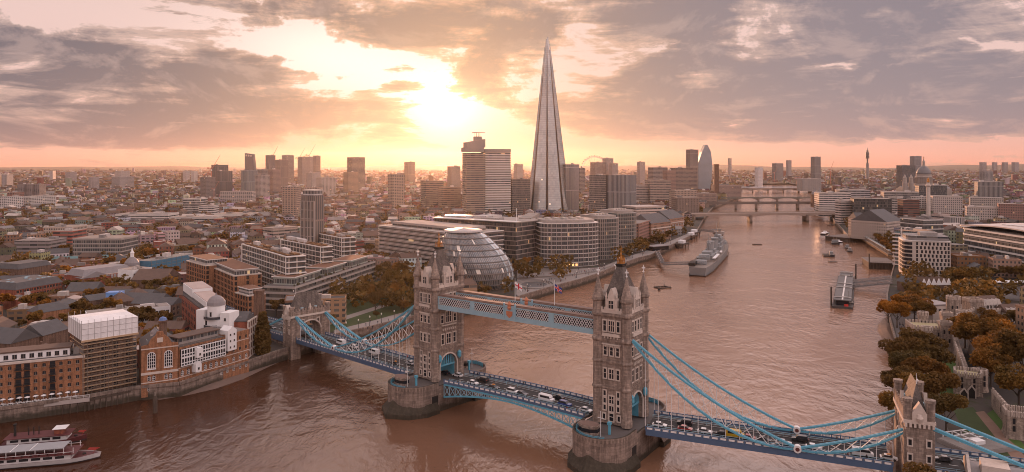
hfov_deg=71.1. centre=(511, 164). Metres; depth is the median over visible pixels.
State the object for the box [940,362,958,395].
moat lawn
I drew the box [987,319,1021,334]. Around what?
golden tree
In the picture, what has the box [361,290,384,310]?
leafy tree
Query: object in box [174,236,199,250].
pitched roof building
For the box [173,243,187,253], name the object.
town building
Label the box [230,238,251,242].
town building
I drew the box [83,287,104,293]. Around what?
autumn tree
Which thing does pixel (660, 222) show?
quayside warehouse
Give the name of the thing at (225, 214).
shed
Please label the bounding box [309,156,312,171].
tower block
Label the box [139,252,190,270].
netted building
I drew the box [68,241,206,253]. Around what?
railway viaduct
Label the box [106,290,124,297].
plant room
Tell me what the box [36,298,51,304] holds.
golden tree
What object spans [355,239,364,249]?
town building
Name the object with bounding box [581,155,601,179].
observation wheel
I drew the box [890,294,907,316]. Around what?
golden tree
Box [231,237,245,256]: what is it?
pitched roof building
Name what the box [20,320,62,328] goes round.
town building
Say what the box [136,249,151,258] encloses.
autumn tree
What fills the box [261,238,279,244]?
pitched roof building
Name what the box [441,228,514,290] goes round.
egg shaped hall
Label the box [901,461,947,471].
leafy tree
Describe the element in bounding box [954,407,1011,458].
moat verge
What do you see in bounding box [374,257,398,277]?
town building
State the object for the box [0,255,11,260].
pitched roof building
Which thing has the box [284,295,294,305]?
town building
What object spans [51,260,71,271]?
pitched roof building
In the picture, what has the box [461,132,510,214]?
hospital tower
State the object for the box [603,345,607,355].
window
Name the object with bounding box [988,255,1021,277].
town building
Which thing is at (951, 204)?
office block
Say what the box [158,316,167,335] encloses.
brewery chimney
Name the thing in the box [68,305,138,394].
scaffolded building
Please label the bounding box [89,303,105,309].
leafy tree
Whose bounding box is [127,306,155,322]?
leafy tree
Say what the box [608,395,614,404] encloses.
window
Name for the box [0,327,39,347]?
courtyard warehouse
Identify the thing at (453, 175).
tower block
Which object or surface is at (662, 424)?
car
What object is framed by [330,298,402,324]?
park path
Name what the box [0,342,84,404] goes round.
brick warehouse
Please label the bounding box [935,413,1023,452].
land tie
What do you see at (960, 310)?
fortress tower
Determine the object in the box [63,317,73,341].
pitched roof building
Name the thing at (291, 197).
council tower
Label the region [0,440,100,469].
paddle steamer
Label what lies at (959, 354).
fortress wall
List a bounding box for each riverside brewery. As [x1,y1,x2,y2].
[168,327,225,381]
[210,325,248,378]
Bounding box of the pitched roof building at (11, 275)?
[0,273,39,279]
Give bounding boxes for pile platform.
[675,240,689,248]
[688,232,697,239]
[691,229,700,236]
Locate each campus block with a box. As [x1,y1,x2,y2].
[115,212,178,219]
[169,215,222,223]
[199,203,218,214]
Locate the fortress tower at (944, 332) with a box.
[938,320,952,351]
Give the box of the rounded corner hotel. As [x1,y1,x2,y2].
[899,231,950,276]
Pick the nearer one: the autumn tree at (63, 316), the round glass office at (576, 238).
the autumn tree at (63, 316)
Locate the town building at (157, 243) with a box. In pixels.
[153,240,171,247]
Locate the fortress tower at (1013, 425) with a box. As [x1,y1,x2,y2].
[1001,404,1023,440]
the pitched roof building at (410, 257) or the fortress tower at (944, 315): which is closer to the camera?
the fortress tower at (944, 315)
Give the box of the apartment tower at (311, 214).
[300,189,323,242]
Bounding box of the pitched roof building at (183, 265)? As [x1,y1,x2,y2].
[181,261,185,268]
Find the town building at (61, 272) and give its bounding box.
[50,270,68,284]
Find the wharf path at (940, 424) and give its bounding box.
[892,313,951,451]
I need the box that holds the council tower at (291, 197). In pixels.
[282,185,300,215]
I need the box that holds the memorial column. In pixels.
[925,178,930,215]
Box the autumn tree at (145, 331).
[141,324,169,335]
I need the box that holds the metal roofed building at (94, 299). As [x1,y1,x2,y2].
[80,293,105,308]
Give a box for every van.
[336,339,345,344]
[369,348,379,354]
[538,392,554,402]
[726,428,743,438]
[852,446,873,457]
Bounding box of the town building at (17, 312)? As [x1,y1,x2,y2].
[6,303,36,320]
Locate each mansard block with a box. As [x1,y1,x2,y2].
[0,259,51,275]
[0,275,61,303]
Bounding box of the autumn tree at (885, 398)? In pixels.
[877,390,895,409]
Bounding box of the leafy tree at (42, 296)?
[36,292,50,302]
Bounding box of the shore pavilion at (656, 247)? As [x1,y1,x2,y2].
[646,244,669,250]
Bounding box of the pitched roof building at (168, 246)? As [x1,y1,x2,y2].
[159,240,173,254]
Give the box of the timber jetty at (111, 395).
[88,390,130,410]
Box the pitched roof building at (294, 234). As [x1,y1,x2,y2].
[286,231,299,237]
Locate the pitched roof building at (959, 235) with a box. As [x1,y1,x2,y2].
[955,228,963,243]
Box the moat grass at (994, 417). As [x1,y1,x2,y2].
[987,410,1023,448]
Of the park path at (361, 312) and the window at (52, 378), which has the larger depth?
the park path at (361, 312)
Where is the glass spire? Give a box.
[530,37,567,211]
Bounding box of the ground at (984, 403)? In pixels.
[0,171,1023,454]
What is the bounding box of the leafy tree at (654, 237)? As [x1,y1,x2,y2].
[650,235,659,244]
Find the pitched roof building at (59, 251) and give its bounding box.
[48,247,69,255]
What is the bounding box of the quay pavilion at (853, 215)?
[848,212,861,235]
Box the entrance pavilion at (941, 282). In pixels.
[912,276,950,291]
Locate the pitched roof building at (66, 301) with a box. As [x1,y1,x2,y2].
[56,295,78,314]
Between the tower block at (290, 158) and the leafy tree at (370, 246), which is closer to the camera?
the leafy tree at (370, 246)
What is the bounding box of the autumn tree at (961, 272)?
[953,266,979,279]
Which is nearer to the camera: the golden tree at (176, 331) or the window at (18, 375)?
the window at (18, 375)
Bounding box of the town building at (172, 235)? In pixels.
[165,230,179,241]
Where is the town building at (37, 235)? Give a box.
[27,233,41,237]
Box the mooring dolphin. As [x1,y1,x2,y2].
[713,221,724,235]
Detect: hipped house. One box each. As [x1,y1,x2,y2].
[104,291,133,308]
[129,288,147,292]
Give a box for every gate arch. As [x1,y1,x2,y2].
[960,388,968,399]
[967,385,975,398]
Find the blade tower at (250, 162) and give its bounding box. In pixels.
[245,153,255,169]
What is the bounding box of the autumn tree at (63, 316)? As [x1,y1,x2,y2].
[58,311,77,321]
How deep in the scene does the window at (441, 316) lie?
267.03 m
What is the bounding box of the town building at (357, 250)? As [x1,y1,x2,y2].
[355,249,372,253]
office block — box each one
[0,195,23,207]
[7,191,23,195]
[17,183,25,195]
[24,194,56,206]
[25,183,32,195]
[33,183,45,194]
[421,179,442,207]
[438,185,460,208]
[511,178,529,213]
[636,184,647,202]
[645,179,670,201]
[669,189,697,206]
[671,195,699,213]
[697,192,716,204]
[711,184,741,196]
[814,191,850,216]
[835,188,869,197]
[835,198,851,223]
[850,196,891,212]
[881,190,918,198]
[888,194,902,214]
[897,198,919,216]
[910,195,925,208]
[915,184,946,195]
[930,194,962,216]
[931,212,950,222]
[943,214,964,224]
[965,205,997,219]
[969,195,1003,206]
[974,180,1003,197]
[997,202,1023,219]
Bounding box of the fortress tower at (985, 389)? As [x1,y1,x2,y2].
[972,367,988,392]
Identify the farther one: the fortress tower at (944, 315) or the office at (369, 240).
the office at (369, 240)
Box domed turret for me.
[124,248,139,266]
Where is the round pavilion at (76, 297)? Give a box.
[67,295,82,300]
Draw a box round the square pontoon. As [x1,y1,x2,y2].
[654,284,670,288]
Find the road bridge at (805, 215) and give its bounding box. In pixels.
[682,211,834,222]
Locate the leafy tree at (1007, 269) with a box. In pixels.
[998,266,1012,279]
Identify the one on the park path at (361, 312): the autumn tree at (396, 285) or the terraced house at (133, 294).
the autumn tree at (396, 285)
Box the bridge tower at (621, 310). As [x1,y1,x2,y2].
[592,248,649,428]
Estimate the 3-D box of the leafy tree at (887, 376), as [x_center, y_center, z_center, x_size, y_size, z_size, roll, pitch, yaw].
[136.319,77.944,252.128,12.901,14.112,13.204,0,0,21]
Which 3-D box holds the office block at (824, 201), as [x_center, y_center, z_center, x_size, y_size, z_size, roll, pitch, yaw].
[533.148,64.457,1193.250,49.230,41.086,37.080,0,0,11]
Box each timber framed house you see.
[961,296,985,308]
[979,295,1000,308]
[995,303,1019,322]
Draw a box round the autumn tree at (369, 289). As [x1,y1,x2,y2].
[358,283,374,301]
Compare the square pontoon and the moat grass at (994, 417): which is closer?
the moat grass at (994, 417)
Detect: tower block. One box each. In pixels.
[1,174,12,186]
[50,170,55,179]
[65,171,76,180]
[89,176,98,188]
[112,176,133,187]
[115,170,129,175]
[183,170,189,180]
[191,171,197,181]
[200,176,215,197]
[211,164,227,176]
[214,170,231,196]
[241,170,257,190]
[255,174,269,196]
[257,169,267,174]
[265,155,274,168]
[268,168,280,194]
[275,159,287,186]
[282,155,293,182]
[298,156,309,185]
[306,172,320,186]
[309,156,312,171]
[313,155,320,171]
[316,176,335,195]
[343,171,357,192]
[347,157,364,189]
[388,173,403,207]
[404,161,414,182]
[447,165,459,186]
[514,163,522,178]
[563,163,578,210]
[579,167,584,193]
[590,162,605,174]
[602,157,612,174]
[609,163,617,174]
[637,161,644,184]
[648,166,667,179]
[663,169,675,189]
[670,167,696,189]
[686,149,697,188]
[728,158,731,174]
[755,167,762,186]
[772,163,782,181]
[786,160,791,178]
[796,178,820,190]
[811,156,820,178]
[896,165,915,187]
[910,156,921,175]
[979,162,986,170]
[979,170,992,180]
[992,162,996,169]
[1002,162,1007,172]
[1012,162,1018,171]
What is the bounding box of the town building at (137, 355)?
[136,344,138,367]
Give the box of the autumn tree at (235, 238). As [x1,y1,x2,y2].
[228,236,239,240]
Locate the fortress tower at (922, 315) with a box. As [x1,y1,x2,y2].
[917,311,928,322]
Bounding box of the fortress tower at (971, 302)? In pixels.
[962,297,983,319]
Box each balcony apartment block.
[241,241,306,288]
[280,236,333,268]
[319,230,355,258]
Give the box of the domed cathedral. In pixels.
[896,157,951,194]
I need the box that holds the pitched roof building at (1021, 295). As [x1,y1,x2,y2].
[1020,285,1023,304]
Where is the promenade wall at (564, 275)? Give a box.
[517,265,611,278]
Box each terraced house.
[112,289,159,292]
[125,292,170,298]
[131,296,181,316]
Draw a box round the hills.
[0,164,1023,170]
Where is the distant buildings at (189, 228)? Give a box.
[0,168,1023,259]
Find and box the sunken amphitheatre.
[514,279,553,288]
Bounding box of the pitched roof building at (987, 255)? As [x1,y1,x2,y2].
[951,250,989,267]
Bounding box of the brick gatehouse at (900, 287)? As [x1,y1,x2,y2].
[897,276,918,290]
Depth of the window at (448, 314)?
269.65 m
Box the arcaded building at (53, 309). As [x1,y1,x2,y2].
[27,302,69,324]
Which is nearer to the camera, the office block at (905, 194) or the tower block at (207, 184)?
the office block at (905, 194)
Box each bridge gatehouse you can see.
[282,290,330,359]
[893,373,935,471]
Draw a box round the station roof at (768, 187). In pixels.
[741,187,796,187]
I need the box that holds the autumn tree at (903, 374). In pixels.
[892,370,937,393]
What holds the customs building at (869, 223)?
on the ground at (984, 403)
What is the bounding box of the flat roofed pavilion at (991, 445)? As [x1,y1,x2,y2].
[937,433,1017,455]
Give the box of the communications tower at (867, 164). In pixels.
[865,148,868,178]
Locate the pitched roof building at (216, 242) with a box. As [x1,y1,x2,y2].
[207,236,226,247]
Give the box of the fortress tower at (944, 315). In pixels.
[939,311,952,321]
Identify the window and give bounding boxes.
[14,364,21,370]
[14,372,21,378]
[14,379,21,386]
[14,387,21,393]
[14,395,21,401]
[23,363,29,369]
[23,371,30,377]
[23,378,29,385]
[23,386,30,392]
[23,394,30,400]
[48,361,55,367]
[48,368,55,374]
[48,376,55,382]
[48,383,55,389]
[48,391,55,397]
[147,352,155,369]
[164,350,172,367]
[419,292,422,302]
[423,292,427,303]
[423,332,426,342]
[423,354,426,362]
[423,369,426,376]
[427,315,430,323]
[427,333,430,342]
[428,293,430,303]
[440,315,443,323]
[441,333,444,345]
[445,311,451,322]
[446,332,451,343]
[452,331,455,342]
[453,312,456,321]
[602,319,606,331]
[602,389,606,396]
[602,396,606,403]
[602,403,606,410]
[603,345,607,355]
[603,367,606,378]
[607,319,614,332]
[608,368,614,380]
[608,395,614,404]
[608,404,614,412]
[608,412,614,422]
[609,346,613,356]
[615,346,619,357]
[615,369,619,381]
[616,321,620,333]
[616,415,620,422]
[632,368,634,382]
[634,319,636,331]
[634,339,638,355]
[635,366,638,381]
[637,318,639,330]
[639,364,641,378]
[907,437,912,446]
[907,452,912,461]
[926,440,931,448]
[926,455,931,464]
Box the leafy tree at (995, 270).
[987,267,1001,279]
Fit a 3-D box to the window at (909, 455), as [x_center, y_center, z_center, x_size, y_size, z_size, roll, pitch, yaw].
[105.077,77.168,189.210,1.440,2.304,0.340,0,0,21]
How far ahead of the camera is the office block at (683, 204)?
1163.00 m
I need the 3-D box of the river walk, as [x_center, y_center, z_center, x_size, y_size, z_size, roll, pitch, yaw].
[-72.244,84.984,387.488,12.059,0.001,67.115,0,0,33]
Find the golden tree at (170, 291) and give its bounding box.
[165,286,180,296]
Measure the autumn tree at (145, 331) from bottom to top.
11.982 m
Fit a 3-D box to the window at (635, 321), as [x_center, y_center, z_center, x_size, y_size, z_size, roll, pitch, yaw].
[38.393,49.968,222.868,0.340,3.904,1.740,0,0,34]
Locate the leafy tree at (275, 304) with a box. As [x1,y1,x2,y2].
[269,298,284,315]
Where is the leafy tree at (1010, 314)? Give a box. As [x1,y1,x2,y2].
[1003,309,1015,324]
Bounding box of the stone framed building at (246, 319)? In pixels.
[234,311,256,356]
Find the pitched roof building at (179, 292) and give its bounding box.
[175,286,182,298]
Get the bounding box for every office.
[14,236,65,254]
[73,233,138,255]
[85,303,169,322]
[86,225,104,232]
[182,281,226,329]
[183,196,207,213]
[263,225,297,237]
[361,238,378,250]
[378,220,503,266]
[432,214,538,264]
[519,213,543,218]
[535,216,597,266]
[575,213,618,259]
[595,208,635,250]
[622,205,665,216]
[636,220,650,239]
[900,216,943,233]
[960,223,1023,263]
[963,454,1023,471]
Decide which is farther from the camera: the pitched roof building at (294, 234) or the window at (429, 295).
the pitched roof building at (294, 234)
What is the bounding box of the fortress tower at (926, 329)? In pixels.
[921,325,932,332]
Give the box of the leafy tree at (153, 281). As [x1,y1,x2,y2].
[141,279,161,288]
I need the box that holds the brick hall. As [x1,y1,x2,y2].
[131,268,180,288]
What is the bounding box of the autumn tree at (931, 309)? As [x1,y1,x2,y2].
[909,300,936,315]
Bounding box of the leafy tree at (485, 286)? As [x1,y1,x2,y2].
[480,285,491,290]
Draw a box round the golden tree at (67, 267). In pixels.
[58,265,71,270]
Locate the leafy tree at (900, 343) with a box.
[878,336,921,352]
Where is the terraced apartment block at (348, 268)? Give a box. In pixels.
[263,255,375,310]
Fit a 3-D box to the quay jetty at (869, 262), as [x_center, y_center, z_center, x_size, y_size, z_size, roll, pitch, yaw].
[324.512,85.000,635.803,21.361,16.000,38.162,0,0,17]
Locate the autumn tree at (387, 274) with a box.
[381,269,401,281]
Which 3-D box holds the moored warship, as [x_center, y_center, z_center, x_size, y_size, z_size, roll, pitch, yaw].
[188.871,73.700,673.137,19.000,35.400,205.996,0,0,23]
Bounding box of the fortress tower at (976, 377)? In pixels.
[953,366,982,397]
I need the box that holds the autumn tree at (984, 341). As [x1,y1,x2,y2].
[971,330,1018,355]
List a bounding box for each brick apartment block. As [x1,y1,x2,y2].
[186,254,227,291]
[214,258,261,307]
[235,285,265,312]
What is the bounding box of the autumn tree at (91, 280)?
[77,279,95,281]
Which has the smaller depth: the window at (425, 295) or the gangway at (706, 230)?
the window at (425, 295)
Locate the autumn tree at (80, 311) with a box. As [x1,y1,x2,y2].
[70,308,88,314]
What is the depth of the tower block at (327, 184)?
1913.90 m
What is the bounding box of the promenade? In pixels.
[516,234,689,295]
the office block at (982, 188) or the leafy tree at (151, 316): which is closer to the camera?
the leafy tree at (151, 316)
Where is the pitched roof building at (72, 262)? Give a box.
[54,257,80,265]
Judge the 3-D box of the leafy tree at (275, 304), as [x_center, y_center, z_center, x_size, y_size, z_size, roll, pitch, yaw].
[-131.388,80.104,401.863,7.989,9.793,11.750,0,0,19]
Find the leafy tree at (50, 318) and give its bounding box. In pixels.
[39,316,55,320]
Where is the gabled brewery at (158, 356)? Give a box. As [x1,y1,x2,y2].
[139,326,178,397]
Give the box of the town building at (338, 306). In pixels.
[305,293,346,324]
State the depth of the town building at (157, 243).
665.88 m
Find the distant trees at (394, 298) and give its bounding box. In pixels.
[0,169,1023,308]
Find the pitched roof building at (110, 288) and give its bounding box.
[104,284,133,292]
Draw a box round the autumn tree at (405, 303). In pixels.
[396,299,410,311]
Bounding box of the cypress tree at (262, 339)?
[254,311,271,354]
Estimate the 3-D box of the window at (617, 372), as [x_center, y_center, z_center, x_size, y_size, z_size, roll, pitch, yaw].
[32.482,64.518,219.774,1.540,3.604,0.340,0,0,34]
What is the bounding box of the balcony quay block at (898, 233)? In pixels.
[892,227,933,266]
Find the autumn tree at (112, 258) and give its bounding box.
[102,255,115,262]
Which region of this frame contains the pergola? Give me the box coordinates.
[942,429,987,440]
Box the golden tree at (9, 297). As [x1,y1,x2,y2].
[0,293,15,305]
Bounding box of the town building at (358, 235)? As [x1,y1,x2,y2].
[347,231,362,239]
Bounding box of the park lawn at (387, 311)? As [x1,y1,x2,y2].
[330,281,411,331]
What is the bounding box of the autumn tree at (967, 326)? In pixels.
[948,311,1002,342]
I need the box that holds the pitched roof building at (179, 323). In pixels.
[144,317,188,333]
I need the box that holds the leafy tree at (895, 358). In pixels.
[888,349,932,371]
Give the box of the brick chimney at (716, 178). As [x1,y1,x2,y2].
[713,164,718,192]
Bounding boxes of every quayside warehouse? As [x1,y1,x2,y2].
[636,213,670,240]
[657,209,683,226]
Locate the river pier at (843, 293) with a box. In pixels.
[830,264,856,309]
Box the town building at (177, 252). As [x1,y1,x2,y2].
[175,251,191,253]
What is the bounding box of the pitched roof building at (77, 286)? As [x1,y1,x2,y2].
[65,280,104,294]
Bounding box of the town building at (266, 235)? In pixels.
[263,233,271,237]
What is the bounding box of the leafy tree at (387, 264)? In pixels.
[375,261,391,271]
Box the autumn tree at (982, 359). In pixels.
[969,345,1013,386]
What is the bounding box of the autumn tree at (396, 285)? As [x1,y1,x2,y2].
[390,281,405,292]
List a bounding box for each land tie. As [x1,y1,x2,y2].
[269,318,282,325]
[933,428,1023,467]
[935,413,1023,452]
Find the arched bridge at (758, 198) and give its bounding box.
[719,197,810,201]
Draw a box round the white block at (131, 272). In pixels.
[118,265,151,282]
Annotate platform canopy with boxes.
[52,256,77,259]
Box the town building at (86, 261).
[80,258,105,263]
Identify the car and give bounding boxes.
[405,360,413,364]
[441,370,449,374]
[452,372,462,377]
[467,379,478,384]
[476,376,488,382]
[487,384,499,389]
[506,386,518,393]
[516,390,527,395]
[553,394,564,399]
[558,399,571,406]
[579,406,592,412]
[652,421,666,427]
[677,418,692,425]
[677,424,692,431]
[697,427,712,434]
[715,430,724,435]
[755,435,770,442]
[775,438,791,445]
[792,434,808,442]
[805,442,821,450]
[880,453,897,461]
[935,454,952,462]
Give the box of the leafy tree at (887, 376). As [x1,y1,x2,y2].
[880,365,915,387]
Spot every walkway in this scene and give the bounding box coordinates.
[438,293,592,333]
[456,290,592,314]
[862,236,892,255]
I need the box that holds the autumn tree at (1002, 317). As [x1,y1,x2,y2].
[987,313,1008,324]
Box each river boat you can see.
[820,231,827,237]
[828,251,834,256]
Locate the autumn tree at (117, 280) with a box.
[111,277,127,282]
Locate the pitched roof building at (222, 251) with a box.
[204,245,228,257]
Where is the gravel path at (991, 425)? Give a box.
[976,411,1023,460]
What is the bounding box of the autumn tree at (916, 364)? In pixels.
[900,355,951,373]
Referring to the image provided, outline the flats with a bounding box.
[52,227,86,245]
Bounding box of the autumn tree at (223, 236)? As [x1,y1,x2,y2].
[211,234,225,238]
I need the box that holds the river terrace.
[2,394,89,414]
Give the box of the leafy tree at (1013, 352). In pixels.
[992,328,1023,372]
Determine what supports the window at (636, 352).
in the bridge tower at (621, 310)
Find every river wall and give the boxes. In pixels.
[0,345,312,422]
[333,224,700,338]
[700,199,733,227]
[834,220,894,281]
[886,284,895,434]
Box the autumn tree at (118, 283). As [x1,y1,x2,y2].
[107,281,125,285]
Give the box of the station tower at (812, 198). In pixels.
[811,189,815,206]
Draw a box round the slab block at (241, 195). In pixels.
[220,190,255,202]
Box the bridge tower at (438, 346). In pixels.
[413,234,463,381]
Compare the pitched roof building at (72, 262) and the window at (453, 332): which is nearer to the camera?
the window at (453, 332)
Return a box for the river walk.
[334,311,410,332]
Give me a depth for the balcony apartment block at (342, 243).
544.69 m
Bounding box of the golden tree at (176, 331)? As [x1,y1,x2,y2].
[172,329,190,334]
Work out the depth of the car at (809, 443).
204.06 m
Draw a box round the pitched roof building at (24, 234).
[20,231,38,238]
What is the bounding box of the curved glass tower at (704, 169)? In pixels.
[698,145,711,189]
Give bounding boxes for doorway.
[432,395,437,403]
[632,445,636,455]
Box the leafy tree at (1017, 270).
[1012,267,1023,279]
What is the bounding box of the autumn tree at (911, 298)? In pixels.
[903,293,933,321]
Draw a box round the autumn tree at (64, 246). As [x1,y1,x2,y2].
[59,244,69,247]
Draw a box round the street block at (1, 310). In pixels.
[0,306,2,316]
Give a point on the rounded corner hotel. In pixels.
(932, 249)
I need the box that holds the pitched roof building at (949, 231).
[943,224,956,242]
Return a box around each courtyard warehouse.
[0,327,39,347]
[25,318,68,344]
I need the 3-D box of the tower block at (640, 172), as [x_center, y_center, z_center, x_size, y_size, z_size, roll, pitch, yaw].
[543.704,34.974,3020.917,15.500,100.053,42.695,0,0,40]
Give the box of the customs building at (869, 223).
[851,209,899,239]
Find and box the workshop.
[3,291,37,309]
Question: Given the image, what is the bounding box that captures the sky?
[0,0,1023,167]
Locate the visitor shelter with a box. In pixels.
[994,280,1023,286]
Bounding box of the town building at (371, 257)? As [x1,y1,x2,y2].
[368,254,383,260]
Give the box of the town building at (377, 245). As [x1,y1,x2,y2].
[375,239,378,251]
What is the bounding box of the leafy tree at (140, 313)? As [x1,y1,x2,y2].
[129,309,145,323]
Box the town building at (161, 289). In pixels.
[156,284,182,296]
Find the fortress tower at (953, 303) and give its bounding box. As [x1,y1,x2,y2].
[946,295,960,315]
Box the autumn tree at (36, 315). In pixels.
[26,310,43,320]
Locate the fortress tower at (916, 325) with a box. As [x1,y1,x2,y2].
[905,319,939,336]
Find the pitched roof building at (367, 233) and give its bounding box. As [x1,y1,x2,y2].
[361,229,378,237]
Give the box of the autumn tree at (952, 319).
[946,316,980,347]
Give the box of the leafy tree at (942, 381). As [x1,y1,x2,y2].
[914,371,961,417]
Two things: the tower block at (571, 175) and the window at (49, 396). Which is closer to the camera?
the window at (49, 396)
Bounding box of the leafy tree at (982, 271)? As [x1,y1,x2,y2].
[975,267,988,273]
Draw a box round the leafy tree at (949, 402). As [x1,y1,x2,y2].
[927,392,968,430]
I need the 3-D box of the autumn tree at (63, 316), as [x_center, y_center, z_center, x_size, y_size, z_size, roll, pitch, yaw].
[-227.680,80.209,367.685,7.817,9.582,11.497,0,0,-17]
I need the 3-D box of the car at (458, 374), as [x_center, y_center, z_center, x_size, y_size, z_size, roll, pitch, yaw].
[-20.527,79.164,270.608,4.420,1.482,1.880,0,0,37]
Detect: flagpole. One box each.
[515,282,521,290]
[554,280,561,304]
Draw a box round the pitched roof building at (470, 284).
[463,276,476,291]
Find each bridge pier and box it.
[382,353,485,419]
[567,397,670,471]
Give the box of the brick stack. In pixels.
[253,289,264,321]
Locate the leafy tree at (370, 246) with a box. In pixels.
[362,243,374,249]
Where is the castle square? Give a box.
[895,282,1019,300]
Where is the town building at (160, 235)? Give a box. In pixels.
[156,231,164,239]
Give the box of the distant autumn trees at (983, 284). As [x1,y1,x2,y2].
[0,169,1023,306]
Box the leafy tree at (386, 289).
[377,288,393,298]
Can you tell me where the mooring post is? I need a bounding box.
[153,392,156,412]
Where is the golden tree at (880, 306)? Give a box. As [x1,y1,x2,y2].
[876,299,895,322]
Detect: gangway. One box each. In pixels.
[655,250,664,263]
[663,261,689,264]
[698,229,715,232]
[852,276,892,282]
[852,279,892,287]
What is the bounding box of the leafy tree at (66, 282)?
[62,280,77,284]
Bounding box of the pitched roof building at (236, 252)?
[232,247,240,259]
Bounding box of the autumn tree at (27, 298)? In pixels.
[17,293,37,304]
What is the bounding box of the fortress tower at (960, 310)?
[955,309,967,312]
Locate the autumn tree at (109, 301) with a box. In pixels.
[100,297,122,307]
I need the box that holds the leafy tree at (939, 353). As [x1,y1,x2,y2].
[912,341,955,363]
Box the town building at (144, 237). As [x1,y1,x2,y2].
[137,233,153,242]
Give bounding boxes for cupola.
[150,327,157,335]
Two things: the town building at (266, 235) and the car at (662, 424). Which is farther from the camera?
the town building at (266, 235)
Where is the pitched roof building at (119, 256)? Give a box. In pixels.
[114,252,126,261]
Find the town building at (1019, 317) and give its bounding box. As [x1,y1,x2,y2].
[1015,305,1023,331]
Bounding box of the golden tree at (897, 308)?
[881,300,912,327]
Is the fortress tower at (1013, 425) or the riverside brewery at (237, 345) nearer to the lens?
the fortress tower at (1013, 425)
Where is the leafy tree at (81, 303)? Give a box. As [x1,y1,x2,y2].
[68,298,88,308]
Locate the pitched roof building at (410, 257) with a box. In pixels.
[398,251,420,272]
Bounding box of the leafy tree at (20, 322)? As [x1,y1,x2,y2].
[13,319,27,326]
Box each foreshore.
[158,363,275,399]
[877,318,893,341]
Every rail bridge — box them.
[705,201,810,209]
[741,188,811,191]
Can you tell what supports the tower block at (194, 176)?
on the ground at (984, 403)
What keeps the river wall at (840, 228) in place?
on the ground at (984, 403)
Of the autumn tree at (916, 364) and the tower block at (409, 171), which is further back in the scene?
the tower block at (409, 171)
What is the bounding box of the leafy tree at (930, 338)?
[898,327,948,348]
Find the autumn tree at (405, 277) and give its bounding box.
[397,272,413,291]
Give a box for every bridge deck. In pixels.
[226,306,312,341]
[296,332,413,375]
[443,370,592,427]
[645,410,893,471]
[935,447,1023,471]
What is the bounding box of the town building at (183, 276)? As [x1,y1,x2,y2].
[177,271,185,283]
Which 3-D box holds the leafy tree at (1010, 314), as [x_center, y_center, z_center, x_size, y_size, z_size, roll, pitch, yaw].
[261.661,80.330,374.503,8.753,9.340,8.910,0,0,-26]
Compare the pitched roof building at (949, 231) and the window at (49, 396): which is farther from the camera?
the pitched roof building at (949, 231)
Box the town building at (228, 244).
[208,240,230,255]
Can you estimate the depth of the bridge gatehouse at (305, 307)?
335.62 m
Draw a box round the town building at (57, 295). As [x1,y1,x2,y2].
[47,291,82,301]
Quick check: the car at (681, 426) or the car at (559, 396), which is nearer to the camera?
the car at (681, 426)
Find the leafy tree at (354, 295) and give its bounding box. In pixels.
[346,291,358,306]
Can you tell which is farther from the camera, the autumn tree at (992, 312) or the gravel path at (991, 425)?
the autumn tree at (992, 312)
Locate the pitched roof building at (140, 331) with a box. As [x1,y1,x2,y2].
[134,326,148,338]
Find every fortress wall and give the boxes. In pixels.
[952,333,972,389]
[953,307,974,332]
[968,340,989,376]
[986,308,1001,314]
[991,387,1012,421]
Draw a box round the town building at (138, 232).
[134,231,153,234]
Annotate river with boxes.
[0,183,893,471]
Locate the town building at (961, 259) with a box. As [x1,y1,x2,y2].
[951,252,985,269]
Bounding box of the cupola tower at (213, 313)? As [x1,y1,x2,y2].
[196,293,238,328]
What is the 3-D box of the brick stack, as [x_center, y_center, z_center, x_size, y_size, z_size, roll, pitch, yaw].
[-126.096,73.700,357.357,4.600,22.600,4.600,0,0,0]
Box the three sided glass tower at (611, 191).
[589,174,635,212]
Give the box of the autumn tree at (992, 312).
[977,307,999,319]
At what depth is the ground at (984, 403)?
462.74 m
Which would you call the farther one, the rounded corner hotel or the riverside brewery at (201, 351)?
the rounded corner hotel
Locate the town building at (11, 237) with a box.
[4,232,21,243]
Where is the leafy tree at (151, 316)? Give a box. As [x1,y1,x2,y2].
[145,310,173,320]
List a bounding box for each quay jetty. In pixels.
[825,234,857,242]
[861,254,893,269]
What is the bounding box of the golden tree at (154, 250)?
[144,247,158,256]
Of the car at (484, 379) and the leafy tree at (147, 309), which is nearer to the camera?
the car at (484, 379)
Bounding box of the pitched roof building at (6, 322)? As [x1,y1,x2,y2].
[0,316,17,327]
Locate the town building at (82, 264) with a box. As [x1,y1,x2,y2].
[73,262,104,266]
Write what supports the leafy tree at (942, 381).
on the wharf path at (940, 424)
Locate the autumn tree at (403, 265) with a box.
[391,260,409,270]
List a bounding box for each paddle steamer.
[0,423,86,445]
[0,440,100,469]
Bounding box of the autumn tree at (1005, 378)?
[993,362,1023,405]
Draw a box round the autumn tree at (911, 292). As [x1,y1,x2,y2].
[904,290,918,294]
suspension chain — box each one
[295,305,413,368]
[324,311,413,350]
[632,339,902,459]
[648,335,894,439]
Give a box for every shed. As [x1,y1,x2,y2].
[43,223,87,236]
[214,211,257,217]
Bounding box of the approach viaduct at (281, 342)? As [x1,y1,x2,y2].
[271,335,307,343]

